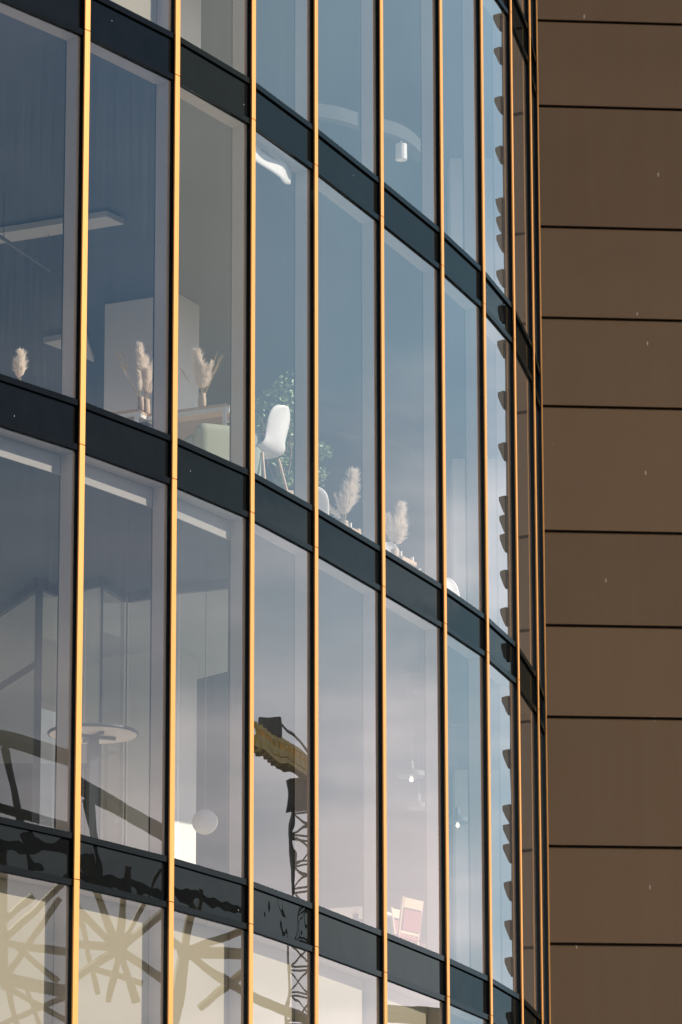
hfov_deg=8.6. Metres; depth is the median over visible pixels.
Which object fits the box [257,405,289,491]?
shell chair
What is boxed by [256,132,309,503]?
window
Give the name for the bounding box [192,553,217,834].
paper lantern
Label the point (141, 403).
vase
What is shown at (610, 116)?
clad building
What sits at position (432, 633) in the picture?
window
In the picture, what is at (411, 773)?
pendant lamp
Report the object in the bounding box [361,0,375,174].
window
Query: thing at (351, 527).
plant stand
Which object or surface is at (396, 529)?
pampas bouquet
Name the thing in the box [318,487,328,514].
shell chair
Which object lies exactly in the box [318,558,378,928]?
window
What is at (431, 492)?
window
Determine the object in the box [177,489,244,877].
window
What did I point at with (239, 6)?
window
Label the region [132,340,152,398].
pampas bouquet
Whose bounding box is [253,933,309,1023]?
window
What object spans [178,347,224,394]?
pampas bouquet
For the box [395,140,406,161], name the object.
ceiling spotlight
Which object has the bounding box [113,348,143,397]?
pampas bouquet
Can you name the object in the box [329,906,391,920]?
cafe table
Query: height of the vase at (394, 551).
0.120 m
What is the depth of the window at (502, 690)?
47.41 m
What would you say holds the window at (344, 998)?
in the office building at (368, 278)
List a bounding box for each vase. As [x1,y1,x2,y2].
[138,396,143,410]
[143,399,149,413]
[198,393,205,406]
[340,520,348,526]
[391,548,398,555]
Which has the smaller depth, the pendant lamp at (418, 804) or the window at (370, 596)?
the window at (370, 596)
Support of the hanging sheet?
hanging from the office building at (368, 278)
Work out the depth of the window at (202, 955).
40.02 m
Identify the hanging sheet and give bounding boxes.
[256,144,290,183]
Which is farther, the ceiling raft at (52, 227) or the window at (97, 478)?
the ceiling raft at (52, 227)
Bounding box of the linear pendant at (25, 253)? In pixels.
[0,196,51,271]
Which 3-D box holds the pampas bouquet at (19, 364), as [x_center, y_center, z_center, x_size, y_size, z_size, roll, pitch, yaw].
[-2.930,-1.291,41.234,0.181,0.446,0.173,0,-14,0]
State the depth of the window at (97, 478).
39.77 m
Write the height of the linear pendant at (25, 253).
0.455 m
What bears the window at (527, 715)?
in the office building at (368, 278)
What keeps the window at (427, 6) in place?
in the office building at (368, 278)
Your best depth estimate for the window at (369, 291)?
44.71 m
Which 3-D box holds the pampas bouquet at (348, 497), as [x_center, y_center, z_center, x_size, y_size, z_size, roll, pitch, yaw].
[0.058,-0.145,45.565,0.384,0.692,0.293,7,-16,-25]
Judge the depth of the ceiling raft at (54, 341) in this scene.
49.05 m
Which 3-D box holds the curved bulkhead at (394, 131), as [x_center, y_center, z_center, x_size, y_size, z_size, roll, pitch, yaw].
[0.341,-4.152,48.989,0.410,0.150,2.096,-12,-18,38]
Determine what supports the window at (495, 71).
in the office building at (368, 278)
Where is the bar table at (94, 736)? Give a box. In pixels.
[47,723,138,838]
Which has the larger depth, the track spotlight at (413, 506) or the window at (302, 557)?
the track spotlight at (413, 506)
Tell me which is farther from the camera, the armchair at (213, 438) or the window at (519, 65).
the window at (519, 65)
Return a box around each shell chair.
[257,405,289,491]
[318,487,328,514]
[385,542,420,569]
[447,578,459,595]
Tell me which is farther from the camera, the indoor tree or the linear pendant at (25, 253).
the linear pendant at (25, 253)
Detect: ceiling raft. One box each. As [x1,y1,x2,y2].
[0,211,123,243]
[43,333,93,361]
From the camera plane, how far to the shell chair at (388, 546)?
47.62 m
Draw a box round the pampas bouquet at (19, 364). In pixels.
[12,348,28,379]
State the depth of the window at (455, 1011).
45.76 m
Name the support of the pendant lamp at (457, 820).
hanging from the office building at (368, 278)
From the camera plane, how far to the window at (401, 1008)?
44.34 m
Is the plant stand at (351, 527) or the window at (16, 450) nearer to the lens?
the window at (16, 450)
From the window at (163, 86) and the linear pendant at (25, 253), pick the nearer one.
the window at (163, 86)
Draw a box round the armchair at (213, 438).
[183,423,260,475]
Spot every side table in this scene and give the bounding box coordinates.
[112,409,151,425]
[130,403,229,439]
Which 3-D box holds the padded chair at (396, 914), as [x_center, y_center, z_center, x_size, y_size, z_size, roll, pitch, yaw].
[0.790,4.494,46.728,0.449,0.812,0.387,-10,-17,34]
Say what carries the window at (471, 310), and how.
in the office building at (368, 278)
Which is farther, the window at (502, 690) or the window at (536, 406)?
the window at (536, 406)
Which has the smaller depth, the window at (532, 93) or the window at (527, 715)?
the window at (527, 715)
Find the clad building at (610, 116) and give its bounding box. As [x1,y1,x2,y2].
[536,0,681,1023]
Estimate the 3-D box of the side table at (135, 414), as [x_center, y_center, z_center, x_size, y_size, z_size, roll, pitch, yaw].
[-2.099,-0.373,43.539,0.600,1.080,0.550,-7,-16,25]
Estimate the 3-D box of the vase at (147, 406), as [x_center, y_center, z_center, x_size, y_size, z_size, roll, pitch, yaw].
[-1.879,-1.010,43.532,0.080,0.150,0.080,0,-14,0]
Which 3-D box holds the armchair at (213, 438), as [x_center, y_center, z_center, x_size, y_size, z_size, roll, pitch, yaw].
[-1.167,-0.423,42.493,0.740,0.662,0.740,6,-15,-22]
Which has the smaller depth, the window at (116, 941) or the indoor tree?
the window at (116, 941)
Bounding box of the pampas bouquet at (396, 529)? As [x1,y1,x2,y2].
[385,500,408,548]
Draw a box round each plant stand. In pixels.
[349,523,360,533]
[397,551,416,566]
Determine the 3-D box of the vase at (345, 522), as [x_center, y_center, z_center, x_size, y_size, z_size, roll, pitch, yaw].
[0.034,0.150,45.492,0.090,0.120,0.090,0,-14,0]
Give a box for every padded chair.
[390,907,425,947]
[394,896,423,944]
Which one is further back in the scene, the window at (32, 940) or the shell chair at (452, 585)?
the shell chair at (452, 585)
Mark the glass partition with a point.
(38, 587)
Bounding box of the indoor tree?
[255,371,332,493]
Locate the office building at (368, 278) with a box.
[0,0,550,1023]
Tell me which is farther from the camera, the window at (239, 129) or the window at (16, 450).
the window at (239, 129)
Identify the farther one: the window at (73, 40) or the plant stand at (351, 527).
the plant stand at (351, 527)
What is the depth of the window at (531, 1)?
52.79 m
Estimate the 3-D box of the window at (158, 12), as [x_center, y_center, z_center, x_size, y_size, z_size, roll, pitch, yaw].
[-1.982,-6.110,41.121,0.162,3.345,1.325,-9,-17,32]
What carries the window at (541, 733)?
in the office building at (368, 278)
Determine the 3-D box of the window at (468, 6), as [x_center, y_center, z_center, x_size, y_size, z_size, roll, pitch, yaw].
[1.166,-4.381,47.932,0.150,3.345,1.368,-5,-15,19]
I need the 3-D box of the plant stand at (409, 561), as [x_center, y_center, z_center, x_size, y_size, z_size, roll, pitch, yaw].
[0.556,0.694,46.589,0.340,0.509,0.340,-7,-16,25]
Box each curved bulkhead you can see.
[318,103,420,161]
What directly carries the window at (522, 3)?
in the office building at (368, 278)
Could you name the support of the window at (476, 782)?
in the office building at (368, 278)
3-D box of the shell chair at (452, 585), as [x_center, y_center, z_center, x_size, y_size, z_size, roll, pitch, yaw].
[1.262,1.088,48.885,0.466,0.881,0.554,12,-18,-39]
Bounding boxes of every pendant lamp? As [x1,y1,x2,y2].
[397,666,424,781]
[407,684,424,810]
[448,717,467,827]
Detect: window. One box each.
[0,2,79,398]
[0,427,74,831]
[0,872,68,1023]
[78,888,163,1023]
[85,455,166,854]
[90,41,170,433]
[110,0,170,30]
[173,911,243,1023]
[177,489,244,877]
[180,87,246,467]
[233,0,246,75]
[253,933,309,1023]
[254,523,309,901]
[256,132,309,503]
[295,0,309,121]
[318,177,377,543]
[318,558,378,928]
[318,956,378,1023]
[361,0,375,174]
[384,228,438,581]
[386,597,441,954]
[387,981,441,1023]
[421,0,436,224]
[438,277,481,611]
[447,634,484,973]
[450,1005,485,1023]
[462,0,477,262]
[483,0,509,299]
[484,662,517,992]
[486,315,513,639]
[512,29,529,337]
[516,355,533,668]
[518,0,525,18]
[520,692,538,1012]
[530,0,533,47]
[531,83,537,360]
[535,398,541,685]
[540,727,546,1023]
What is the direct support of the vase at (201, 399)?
on the side table at (189, 420)
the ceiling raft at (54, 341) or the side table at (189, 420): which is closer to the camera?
the side table at (189, 420)
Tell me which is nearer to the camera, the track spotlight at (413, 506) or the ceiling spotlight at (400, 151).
the ceiling spotlight at (400, 151)
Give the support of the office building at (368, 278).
on the ground
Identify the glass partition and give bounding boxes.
[0,576,228,873]
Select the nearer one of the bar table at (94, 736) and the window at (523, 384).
the bar table at (94, 736)
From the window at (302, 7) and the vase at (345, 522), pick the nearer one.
the window at (302, 7)
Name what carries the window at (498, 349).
in the office building at (368, 278)
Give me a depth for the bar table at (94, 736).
39.76 m
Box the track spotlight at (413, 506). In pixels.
[402,495,422,524]
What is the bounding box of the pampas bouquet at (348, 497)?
[329,465,360,519]
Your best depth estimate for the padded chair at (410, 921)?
46.21 m

